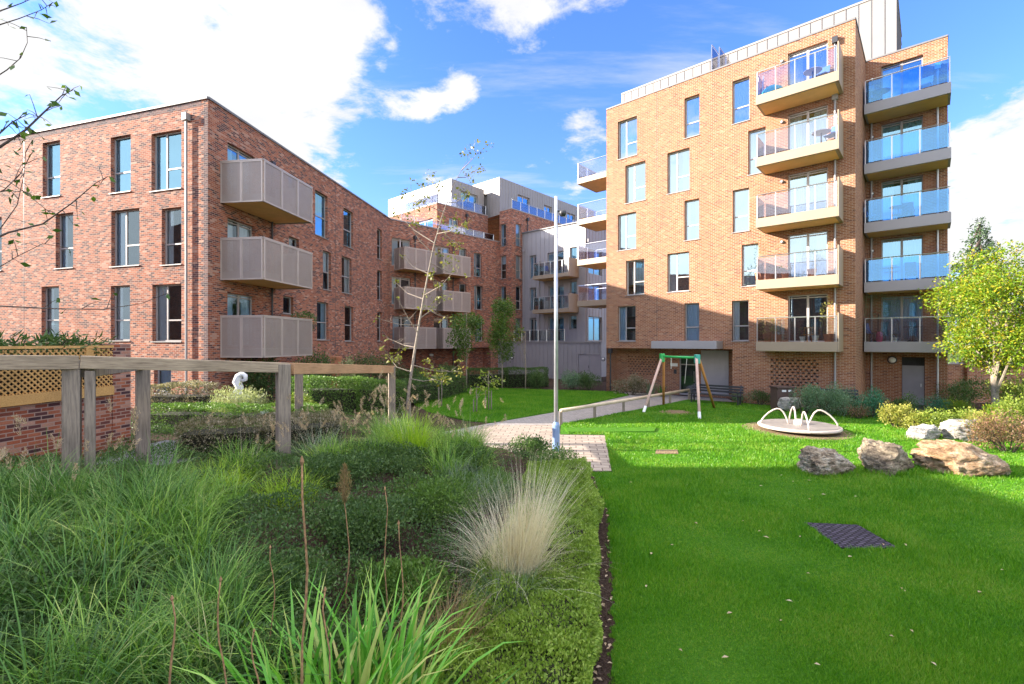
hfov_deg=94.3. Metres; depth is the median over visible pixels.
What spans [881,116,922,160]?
patio door
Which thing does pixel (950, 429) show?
boulder
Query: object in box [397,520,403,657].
dry stalk
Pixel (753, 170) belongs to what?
window
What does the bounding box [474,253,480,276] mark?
window
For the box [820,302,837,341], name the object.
potted plant
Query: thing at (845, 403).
garden shrub
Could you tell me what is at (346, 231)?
window
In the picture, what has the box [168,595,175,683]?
dry stalk
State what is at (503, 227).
window
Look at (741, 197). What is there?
window
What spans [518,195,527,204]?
patio door
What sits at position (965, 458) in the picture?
boulder
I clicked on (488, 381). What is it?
staked sapling
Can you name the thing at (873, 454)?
boulder
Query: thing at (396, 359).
birch tree
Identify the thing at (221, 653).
dry stalk
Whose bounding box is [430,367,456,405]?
staked sapling
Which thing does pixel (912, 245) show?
patio door
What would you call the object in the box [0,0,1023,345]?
sky
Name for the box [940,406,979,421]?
garden shrub
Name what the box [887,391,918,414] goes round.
garden shrub
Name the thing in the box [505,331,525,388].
garden tree
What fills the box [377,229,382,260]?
window
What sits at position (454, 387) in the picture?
clipped hedge
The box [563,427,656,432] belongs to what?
turf step
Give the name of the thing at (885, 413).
garden shrub
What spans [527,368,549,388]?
garden shrub
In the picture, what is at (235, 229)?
patio door
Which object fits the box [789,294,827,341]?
patio door
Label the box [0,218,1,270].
window
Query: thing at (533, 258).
patio door
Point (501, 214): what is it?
apartment block
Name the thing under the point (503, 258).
window
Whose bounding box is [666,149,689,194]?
window
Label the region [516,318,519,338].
window
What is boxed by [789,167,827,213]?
patio door
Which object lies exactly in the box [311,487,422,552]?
garden shrub
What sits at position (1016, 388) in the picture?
garden shrub
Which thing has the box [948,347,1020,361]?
ground
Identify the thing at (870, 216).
balcony chair
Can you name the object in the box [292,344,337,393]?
garden shrub
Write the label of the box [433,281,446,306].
patio door
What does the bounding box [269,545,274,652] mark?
dry stalk
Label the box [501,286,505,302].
window
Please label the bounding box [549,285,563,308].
patio door
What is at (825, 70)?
balcony chair
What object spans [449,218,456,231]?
patio door
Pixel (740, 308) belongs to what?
window
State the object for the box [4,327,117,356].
bamboo plant
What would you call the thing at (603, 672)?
planting bed
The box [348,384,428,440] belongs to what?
grass clump
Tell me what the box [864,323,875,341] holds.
balcony chair
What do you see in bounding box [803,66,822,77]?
balcony table
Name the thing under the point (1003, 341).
garden tree
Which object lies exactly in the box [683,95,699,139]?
window
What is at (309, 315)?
trailing plant
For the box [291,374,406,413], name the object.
clipped hedge
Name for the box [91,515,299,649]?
grass clump
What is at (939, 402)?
garden shrub
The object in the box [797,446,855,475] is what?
boulder
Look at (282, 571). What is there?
garden shrub
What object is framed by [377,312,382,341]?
window
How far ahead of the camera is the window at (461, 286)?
42.54 m
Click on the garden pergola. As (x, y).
(76, 370)
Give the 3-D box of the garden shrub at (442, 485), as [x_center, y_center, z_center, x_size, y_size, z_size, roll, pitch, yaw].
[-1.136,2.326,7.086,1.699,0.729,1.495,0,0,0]
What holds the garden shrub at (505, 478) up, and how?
on the planting bed
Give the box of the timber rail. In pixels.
[559,389,689,424]
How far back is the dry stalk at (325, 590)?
2.80 m
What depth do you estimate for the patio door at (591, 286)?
42.30 m
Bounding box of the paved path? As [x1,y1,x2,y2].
[448,392,731,435]
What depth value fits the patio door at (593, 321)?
41.92 m
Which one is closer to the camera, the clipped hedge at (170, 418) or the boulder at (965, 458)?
the boulder at (965, 458)
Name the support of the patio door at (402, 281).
in the apartment block at (501, 214)
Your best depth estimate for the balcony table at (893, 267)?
23.47 m
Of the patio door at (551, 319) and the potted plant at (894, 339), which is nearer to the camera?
the potted plant at (894, 339)
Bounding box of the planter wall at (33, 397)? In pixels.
[0,344,130,472]
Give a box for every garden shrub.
[205,381,274,412]
[221,544,340,632]
[242,357,278,406]
[274,392,316,411]
[284,447,390,491]
[291,374,334,395]
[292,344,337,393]
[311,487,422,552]
[325,349,368,383]
[337,356,355,387]
[337,439,434,477]
[348,551,458,625]
[353,382,385,389]
[359,349,402,385]
[383,470,492,531]
[395,365,425,385]
[432,362,464,380]
[438,439,494,478]
[445,462,517,503]
[505,433,552,461]
[524,442,582,466]
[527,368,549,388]
[560,369,582,389]
[576,370,601,389]
[610,372,648,394]
[729,391,753,403]
[748,388,769,404]
[788,382,824,414]
[808,380,847,415]
[825,385,870,417]
[846,405,872,418]
[850,384,889,417]
[875,399,918,426]
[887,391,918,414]
[890,408,935,428]
[906,407,959,429]
[916,394,951,413]
[927,375,990,407]
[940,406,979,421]
[941,396,974,417]
[957,406,1019,441]
[960,406,1023,451]
[980,400,1020,415]
[981,374,1023,408]
[986,385,1023,435]
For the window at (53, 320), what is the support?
in the apartment block at (236, 237)
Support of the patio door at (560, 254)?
in the apartment block at (581, 338)
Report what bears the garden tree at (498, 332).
on the lawn at (471, 420)
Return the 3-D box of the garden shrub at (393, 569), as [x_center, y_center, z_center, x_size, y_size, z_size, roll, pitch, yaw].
[-1.138,2.540,4.868,1.133,0.631,0.900,0,0,0]
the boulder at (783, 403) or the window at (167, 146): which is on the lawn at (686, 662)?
the boulder at (783, 403)
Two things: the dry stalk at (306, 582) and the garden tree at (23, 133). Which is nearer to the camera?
the dry stalk at (306, 582)
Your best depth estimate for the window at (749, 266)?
24.50 m
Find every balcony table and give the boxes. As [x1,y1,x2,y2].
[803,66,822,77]
[811,129,830,142]
[872,87,890,99]
[880,266,898,280]
[888,204,907,218]
[904,326,922,341]
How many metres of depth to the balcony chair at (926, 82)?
22.68 m
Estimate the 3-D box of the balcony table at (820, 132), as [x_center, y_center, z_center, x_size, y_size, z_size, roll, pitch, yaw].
[14.080,-9.188,21.616,0.760,0.735,0.760,0,0,0]
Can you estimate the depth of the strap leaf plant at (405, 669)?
3.31 m
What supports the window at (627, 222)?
in the apartment tower
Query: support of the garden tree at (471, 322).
on the lawn at (471, 420)
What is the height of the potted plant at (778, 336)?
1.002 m
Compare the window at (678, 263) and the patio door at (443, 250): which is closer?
the window at (678, 263)
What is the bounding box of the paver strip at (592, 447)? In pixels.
[468,425,610,470]
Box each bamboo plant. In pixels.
[0,328,37,354]
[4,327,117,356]
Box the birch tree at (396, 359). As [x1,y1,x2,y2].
[373,139,493,420]
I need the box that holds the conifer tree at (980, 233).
[948,217,1023,359]
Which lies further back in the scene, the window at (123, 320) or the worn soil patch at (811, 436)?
the window at (123, 320)
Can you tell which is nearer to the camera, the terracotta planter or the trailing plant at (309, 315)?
the trailing plant at (309, 315)
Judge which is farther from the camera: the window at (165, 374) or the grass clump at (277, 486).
the window at (165, 374)
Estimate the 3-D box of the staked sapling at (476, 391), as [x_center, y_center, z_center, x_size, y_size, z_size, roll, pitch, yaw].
[-1.439,2.503,20.698,0.771,1.394,0.823,0,0,43]
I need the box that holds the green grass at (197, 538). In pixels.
[0,408,505,683]
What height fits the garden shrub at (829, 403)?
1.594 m
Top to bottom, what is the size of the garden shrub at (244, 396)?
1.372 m
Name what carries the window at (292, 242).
in the apartment block at (236, 237)
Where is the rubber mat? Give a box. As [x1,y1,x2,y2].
[804,522,896,548]
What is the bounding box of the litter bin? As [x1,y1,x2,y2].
[769,385,794,408]
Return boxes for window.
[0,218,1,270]
[41,142,60,198]
[46,287,58,339]
[54,214,73,268]
[109,136,130,193]
[109,209,139,267]
[115,286,129,340]
[149,131,181,192]
[150,284,181,341]
[154,370,170,393]
[160,208,181,265]
[283,296,293,314]
[289,237,295,253]
[315,191,328,239]
[317,302,329,340]
[323,251,330,290]
[341,257,352,294]
[343,209,353,249]
[344,306,353,341]
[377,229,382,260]
[377,271,381,300]
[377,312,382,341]
[459,249,465,258]
[459,284,464,293]
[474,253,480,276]
[474,285,480,309]
[475,318,483,341]
[501,224,505,246]
[501,256,505,278]
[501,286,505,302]
[516,224,520,246]
[516,256,521,279]
[516,286,519,309]
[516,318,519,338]
[569,315,576,329]
[571,247,576,258]
[571,281,576,293]
[617,117,637,160]
[617,212,636,251]
[617,306,635,341]
[625,259,644,295]
[626,162,645,203]
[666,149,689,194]
[666,252,688,292]
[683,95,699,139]
[685,199,699,240]
[686,303,698,340]
[731,78,749,124]
[731,300,749,341]
[732,188,749,233]
[741,244,757,286]
[747,128,765,175]
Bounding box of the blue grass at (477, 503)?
[357,429,531,584]
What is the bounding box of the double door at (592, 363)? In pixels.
[579,354,600,380]
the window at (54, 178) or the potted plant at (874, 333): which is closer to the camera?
the window at (54, 178)
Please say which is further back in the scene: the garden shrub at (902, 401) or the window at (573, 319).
the window at (573, 319)
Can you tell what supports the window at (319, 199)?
in the apartment block at (236, 237)
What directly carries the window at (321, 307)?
in the apartment block at (236, 237)
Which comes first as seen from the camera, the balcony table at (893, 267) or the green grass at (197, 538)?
the green grass at (197, 538)
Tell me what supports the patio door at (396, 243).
in the apartment block at (501, 214)
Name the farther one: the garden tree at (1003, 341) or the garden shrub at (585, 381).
the garden shrub at (585, 381)
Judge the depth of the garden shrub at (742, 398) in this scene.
24.18 m
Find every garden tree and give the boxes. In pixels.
[0,0,169,313]
[445,311,485,390]
[485,295,523,387]
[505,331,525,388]
[912,239,1023,406]
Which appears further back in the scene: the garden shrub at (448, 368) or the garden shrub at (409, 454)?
the garden shrub at (448, 368)
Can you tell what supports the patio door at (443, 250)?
in the apartment block at (501, 214)
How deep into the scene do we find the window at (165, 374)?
19.33 m
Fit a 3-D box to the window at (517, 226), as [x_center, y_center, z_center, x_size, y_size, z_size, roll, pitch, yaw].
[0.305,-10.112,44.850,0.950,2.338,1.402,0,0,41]
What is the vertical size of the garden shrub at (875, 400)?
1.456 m
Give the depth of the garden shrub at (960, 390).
22.19 m
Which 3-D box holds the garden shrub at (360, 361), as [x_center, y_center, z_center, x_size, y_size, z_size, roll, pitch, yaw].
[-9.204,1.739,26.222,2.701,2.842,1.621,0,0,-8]
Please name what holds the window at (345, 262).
in the apartment block at (236, 237)
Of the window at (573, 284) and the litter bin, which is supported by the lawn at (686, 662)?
the litter bin
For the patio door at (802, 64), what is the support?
in the apartment tower
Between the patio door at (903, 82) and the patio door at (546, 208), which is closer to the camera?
the patio door at (903, 82)
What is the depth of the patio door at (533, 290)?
44.52 m
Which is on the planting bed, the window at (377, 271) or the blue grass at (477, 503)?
the blue grass at (477, 503)
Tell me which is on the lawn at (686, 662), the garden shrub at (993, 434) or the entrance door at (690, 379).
the garden shrub at (993, 434)
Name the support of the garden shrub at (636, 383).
on the courtyard ground at (602, 387)
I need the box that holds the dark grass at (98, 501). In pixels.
[0,427,339,683]
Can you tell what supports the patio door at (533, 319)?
in the apartment block at (581, 338)
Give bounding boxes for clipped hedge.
[151,379,220,413]
[151,401,328,433]
[172,408,343,459]
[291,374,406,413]
[395,374,466,402]
[424,456,604,683]
[465,366,548,388]
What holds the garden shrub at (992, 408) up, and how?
on the lawn at (686, 662)
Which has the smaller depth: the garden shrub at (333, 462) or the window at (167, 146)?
the garden shrub at (333, 462)
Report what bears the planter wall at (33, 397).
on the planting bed
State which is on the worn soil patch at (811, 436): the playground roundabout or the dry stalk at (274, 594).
the playground roundabout
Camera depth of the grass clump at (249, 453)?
7.93 m
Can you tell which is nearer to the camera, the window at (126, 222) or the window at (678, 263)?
the window at (126, 222)
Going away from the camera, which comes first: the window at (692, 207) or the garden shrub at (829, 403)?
the garden shrub at (829, 403)
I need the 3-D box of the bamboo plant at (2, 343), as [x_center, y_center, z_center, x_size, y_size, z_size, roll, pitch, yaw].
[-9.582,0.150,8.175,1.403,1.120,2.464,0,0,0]
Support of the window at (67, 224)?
in the apartment block at (236, 237)
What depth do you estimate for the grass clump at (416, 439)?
9.91 m
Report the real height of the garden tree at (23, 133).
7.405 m
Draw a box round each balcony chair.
[816,65,829,76]
[823,125,837,140]
[864,207,878,222]
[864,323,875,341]
[867,93,879,102]
[902,202,914,217]
[904,262,917,278]
[918,75,932,88]
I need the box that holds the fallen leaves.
[593,438,1002,680]
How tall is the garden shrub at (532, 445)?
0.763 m
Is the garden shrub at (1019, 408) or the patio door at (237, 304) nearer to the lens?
the garden shrub at (1019, 408)
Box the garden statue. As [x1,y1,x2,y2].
[231,372,247,399]
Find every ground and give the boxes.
[417,377,1001,471]
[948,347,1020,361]
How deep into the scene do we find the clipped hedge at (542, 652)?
4.69 m
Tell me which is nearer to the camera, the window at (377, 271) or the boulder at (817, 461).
the boulder at (817, 461)
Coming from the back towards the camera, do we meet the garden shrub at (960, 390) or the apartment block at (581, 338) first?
the apartment block at (581, 338)
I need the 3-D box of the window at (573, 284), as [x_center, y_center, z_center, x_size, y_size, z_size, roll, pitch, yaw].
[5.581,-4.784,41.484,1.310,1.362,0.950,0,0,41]
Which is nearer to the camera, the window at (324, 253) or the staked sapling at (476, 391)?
the staked sapling at (476, 391)
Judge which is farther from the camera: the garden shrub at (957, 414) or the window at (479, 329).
the window at (479, 329)
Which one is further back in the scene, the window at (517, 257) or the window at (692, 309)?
the window at (517, 257)
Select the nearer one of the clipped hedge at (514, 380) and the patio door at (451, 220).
the clipped hedge at (514, 380)
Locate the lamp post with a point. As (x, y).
(556, 425)
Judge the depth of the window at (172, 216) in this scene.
19.30 m
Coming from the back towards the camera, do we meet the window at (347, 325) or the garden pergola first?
the window at (347, 325)
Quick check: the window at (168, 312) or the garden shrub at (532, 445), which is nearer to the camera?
the garden shrub at (532, 445)
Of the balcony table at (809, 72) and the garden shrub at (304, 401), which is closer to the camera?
the garden shrub at (304, 401)
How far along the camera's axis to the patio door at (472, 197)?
46.32 m
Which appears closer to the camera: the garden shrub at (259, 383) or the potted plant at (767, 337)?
the garden shrub at (259, 383)
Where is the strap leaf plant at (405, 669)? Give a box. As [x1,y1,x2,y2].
[164,555,522,683]
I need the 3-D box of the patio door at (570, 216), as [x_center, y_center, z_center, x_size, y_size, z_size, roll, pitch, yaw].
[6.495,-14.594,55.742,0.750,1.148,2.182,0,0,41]
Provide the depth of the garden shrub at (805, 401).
20.16 m
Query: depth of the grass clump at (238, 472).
7.02 m
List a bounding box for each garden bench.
[689,383,743,405]
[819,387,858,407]
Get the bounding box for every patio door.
[228,144,251,193]
[228,219,251,270]
[228,293,251,344]
[392,238,409,264]
[392,277,409,304]
[393,316,409,343]
[419,218,432,226]
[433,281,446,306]
[434,318,447,343]
[435,246,448,268]
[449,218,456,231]
[461,191,476,202]
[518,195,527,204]
[531,255,535,278]
[531,288,535,310]
[531,318,535,340]
[544,205,550,212]
[549,251,563,273]
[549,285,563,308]
[549,317,563,340]
[567,213,573,220]
[589,252,600,275]
[589,284,600,308]
[589,317,600,340]
[789,42,827,85]
[789,105,827,149]
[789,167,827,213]
[789,231,827,277]
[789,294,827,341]
[881,56,922,99]
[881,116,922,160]
[881,175,922,220]
[881,235,922,280]
[881,295,922,341]
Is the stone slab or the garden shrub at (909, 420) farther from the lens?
the garden shrub at (909, 420)
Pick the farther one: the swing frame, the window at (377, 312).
the window at (377, 312)
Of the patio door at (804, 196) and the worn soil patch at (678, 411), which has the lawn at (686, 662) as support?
the worn soil patch at (678, 411)
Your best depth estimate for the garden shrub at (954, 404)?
18.92 m
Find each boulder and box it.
[777,397,801,410]
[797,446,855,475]
[857,437,913,476]
[906,424,941,439]
[909,439,1012,476]
[938,419,988,441]
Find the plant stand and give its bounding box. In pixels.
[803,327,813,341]
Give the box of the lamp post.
[552,196,565,450]
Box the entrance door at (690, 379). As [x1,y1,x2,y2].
[680,355,695,395]
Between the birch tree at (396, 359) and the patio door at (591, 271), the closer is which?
the birch tree at (396, 359)
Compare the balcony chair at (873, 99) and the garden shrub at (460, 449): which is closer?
the garden shrub at (460, 449)
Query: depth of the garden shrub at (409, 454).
8.93 m
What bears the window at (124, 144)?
in the apartment block at (236, 237)
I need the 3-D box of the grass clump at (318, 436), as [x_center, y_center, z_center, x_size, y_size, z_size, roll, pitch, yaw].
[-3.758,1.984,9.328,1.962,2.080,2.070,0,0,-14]
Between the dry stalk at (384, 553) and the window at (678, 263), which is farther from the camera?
the window at (678, 263)
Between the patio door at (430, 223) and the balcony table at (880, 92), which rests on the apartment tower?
the balcony table at (880, 92)
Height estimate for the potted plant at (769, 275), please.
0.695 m
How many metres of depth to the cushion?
23.46 m
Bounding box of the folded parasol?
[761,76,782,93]
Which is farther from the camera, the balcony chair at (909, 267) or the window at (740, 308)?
the window at (740, 308)
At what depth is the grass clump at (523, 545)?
5.56 m
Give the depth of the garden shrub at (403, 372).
30.12 m
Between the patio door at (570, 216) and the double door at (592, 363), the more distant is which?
the patio door at (570, 216)
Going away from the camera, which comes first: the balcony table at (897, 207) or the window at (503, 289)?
the balcony table at (897, 207)
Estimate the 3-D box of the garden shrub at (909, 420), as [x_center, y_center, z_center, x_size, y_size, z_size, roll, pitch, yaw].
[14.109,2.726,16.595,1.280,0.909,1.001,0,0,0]
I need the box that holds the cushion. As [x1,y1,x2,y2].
[876,332,882,341]
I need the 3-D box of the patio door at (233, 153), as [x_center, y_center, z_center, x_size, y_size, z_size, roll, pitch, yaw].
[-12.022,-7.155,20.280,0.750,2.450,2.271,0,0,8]
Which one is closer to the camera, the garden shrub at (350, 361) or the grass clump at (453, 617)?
the grass clump at (453, 617)
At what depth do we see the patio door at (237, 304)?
20.75 m
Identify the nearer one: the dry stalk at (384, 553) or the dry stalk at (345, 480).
the dry stalk at (384, 553)
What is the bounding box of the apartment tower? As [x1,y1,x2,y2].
[577,0,950,410]
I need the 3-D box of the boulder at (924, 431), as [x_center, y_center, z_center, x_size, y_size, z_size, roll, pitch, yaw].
[13.111,2.958,15.273,1.044,0.655,0.782,0,0,-17]
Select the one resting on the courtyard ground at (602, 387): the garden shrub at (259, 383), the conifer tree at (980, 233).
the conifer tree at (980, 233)
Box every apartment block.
[0,96,389,407]
[388,177,578,379]
[498,222,605,380]
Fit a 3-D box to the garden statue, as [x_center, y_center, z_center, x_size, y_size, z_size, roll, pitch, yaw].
[-8.941,1.774,15.600,0.481,1.643,0.400,0,0,0]
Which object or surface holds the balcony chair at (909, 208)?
on the apartment tower
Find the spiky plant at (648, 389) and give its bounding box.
[643,380,657,394]
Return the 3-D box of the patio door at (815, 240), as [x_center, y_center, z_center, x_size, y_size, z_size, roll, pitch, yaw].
[14.391,-4.150,22.975,2.228,2.500,0.750,0,0,41]
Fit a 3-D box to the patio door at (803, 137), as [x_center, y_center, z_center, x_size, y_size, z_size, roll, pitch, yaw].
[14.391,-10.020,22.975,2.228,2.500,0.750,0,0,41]
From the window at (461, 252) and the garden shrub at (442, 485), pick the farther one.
the window at (461, 252)
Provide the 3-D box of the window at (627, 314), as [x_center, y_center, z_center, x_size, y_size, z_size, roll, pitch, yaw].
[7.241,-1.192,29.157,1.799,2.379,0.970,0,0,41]
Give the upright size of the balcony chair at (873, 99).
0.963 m
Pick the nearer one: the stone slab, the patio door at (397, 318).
the stone slab
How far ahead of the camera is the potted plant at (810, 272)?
21.53 m
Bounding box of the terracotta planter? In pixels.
[330,356,341,387]
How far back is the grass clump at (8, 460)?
5.81 m
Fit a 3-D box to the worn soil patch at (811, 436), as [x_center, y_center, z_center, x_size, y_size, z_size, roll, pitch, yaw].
[9.978,3.103,16.704,3.500,0.033,3.500,0,0,0]
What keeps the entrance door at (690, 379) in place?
in the apartment tower
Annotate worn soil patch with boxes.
[659,410,688,414]
[744,422,854,439]
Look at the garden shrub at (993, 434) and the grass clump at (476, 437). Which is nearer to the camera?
the grass clump at (476, 437)
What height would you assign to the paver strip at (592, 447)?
0.001 m
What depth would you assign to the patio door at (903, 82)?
23.89 m
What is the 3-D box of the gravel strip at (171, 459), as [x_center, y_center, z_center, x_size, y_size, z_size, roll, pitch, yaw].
[-7.700,2.669,10.000,2.433,0.462,3.305,0,0,11]
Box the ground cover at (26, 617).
[0,408,536,683]
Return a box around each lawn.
[414,388,628,422]
[560,399,1023,683]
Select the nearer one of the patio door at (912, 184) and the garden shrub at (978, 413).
the garden shrub at (978, 413)
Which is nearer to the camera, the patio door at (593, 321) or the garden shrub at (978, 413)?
the garden shrub at (978, 413)
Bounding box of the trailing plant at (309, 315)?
[291,310,317,330]
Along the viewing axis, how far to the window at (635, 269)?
28.97 m
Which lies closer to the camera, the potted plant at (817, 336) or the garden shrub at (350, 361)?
the potted plant at (817, 336)
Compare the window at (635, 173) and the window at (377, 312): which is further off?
the window at (377, 312)
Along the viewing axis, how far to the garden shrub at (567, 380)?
30.95 m
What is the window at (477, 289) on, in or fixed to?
in the apartment block at (501, 214)
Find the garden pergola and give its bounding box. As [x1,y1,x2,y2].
[0,355,394,481]
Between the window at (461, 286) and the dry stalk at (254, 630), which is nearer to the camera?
the dry stalk at (254, 630)
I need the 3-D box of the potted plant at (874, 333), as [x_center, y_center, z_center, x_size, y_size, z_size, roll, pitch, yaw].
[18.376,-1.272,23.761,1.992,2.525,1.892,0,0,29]
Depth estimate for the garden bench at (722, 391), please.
23.96 m
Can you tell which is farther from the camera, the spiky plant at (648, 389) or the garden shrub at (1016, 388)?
the spiky plant at (648, 389)
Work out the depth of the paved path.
21.22 m
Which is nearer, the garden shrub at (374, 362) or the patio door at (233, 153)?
the patio door at (233, 153)
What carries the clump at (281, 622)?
on the planting bed
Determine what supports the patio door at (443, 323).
in the apartment block at (501, 214)
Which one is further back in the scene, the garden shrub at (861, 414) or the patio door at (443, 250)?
the patio door at (443, 250)
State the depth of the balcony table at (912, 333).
22.89 m
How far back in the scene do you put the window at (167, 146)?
19.45 m
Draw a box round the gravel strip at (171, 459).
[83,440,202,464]
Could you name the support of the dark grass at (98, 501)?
on the planting bed
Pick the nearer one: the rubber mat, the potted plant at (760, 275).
the rubber mat
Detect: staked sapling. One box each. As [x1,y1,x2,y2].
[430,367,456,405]
[471,384,489,411]
[475,370,505,409]
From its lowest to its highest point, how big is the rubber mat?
0.052 m
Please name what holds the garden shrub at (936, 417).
on the lawn at (686, 662)
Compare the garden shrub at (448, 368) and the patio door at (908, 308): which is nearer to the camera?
the patio door at (908, 308)
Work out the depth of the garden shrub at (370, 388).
20.93 m
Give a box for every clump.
[0,397,140,527]
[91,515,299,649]
[159,448,260,496]
[164,603,332,683]
[189,399,306,481]
[242,462,348,512]
[272,394,369,457]
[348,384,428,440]
[361,369,463,471]
[361,557,519,673]
[426,387,506,456]
[431,448,613,614]
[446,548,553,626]
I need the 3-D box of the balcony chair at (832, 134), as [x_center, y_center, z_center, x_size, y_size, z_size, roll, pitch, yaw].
[14.373,-9.292,21.296,0.583,0.963,0.460,0,0,-21]
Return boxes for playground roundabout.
[757,406,842,433]
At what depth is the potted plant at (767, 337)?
22.69 m
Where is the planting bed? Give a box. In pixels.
[1,384,614,683]
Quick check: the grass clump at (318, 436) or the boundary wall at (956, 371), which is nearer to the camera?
the grass clump at (318, 436)
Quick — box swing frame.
[642,353,714,418]
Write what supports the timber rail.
on the lawn at (686, 662)
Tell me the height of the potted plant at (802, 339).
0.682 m
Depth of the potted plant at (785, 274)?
22.11 m
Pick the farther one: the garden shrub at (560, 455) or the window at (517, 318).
the window at (517, 318)
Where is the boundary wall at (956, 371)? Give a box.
[948,361,1023,402]
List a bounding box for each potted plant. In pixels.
[754,245,765,279]
[754,315,782,341]
[763,266,774,279]
[770,322,784,341]
[776,263,792,277]
[798,327,805,341]
[802,249,822,275]
[811,325,819,341]
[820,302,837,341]
[863,293,903,341]
[892,333,898,341]
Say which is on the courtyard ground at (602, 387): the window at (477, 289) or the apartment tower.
the apartment tower
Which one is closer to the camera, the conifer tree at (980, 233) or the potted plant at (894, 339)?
the potted plant at (894, 339)
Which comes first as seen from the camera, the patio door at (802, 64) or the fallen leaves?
the fallen leaves
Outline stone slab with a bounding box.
[655,450,677,453]
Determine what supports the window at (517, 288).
in the apartment block at (501, 214)
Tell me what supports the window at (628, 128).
in the apartment tower
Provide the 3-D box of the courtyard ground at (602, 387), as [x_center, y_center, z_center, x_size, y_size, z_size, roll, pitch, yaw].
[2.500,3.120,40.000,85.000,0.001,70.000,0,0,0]
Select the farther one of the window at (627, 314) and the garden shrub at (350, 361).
the window at (627, 314)
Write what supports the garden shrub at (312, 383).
on the planting bed
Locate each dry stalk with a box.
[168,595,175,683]
[217,576,226,683]
[251,629,259,683]
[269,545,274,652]
[300,456,308,683]
[322,587,330,683]
[331,463,353,614]
[384,487,389,620]
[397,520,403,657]
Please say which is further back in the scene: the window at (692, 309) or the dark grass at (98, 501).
the window at (692, 309)
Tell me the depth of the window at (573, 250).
41.52 m
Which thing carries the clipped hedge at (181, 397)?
on the planting bed
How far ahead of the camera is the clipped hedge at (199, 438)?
10.40 m
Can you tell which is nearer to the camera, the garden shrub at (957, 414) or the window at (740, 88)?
the garden shrub at (957, 414)
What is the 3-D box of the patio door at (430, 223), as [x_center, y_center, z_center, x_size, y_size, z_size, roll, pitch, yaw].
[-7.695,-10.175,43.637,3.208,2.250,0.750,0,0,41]
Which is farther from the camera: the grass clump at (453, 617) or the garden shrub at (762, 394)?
the garden shrub at (762, 394)
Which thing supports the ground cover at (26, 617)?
on the planting bed

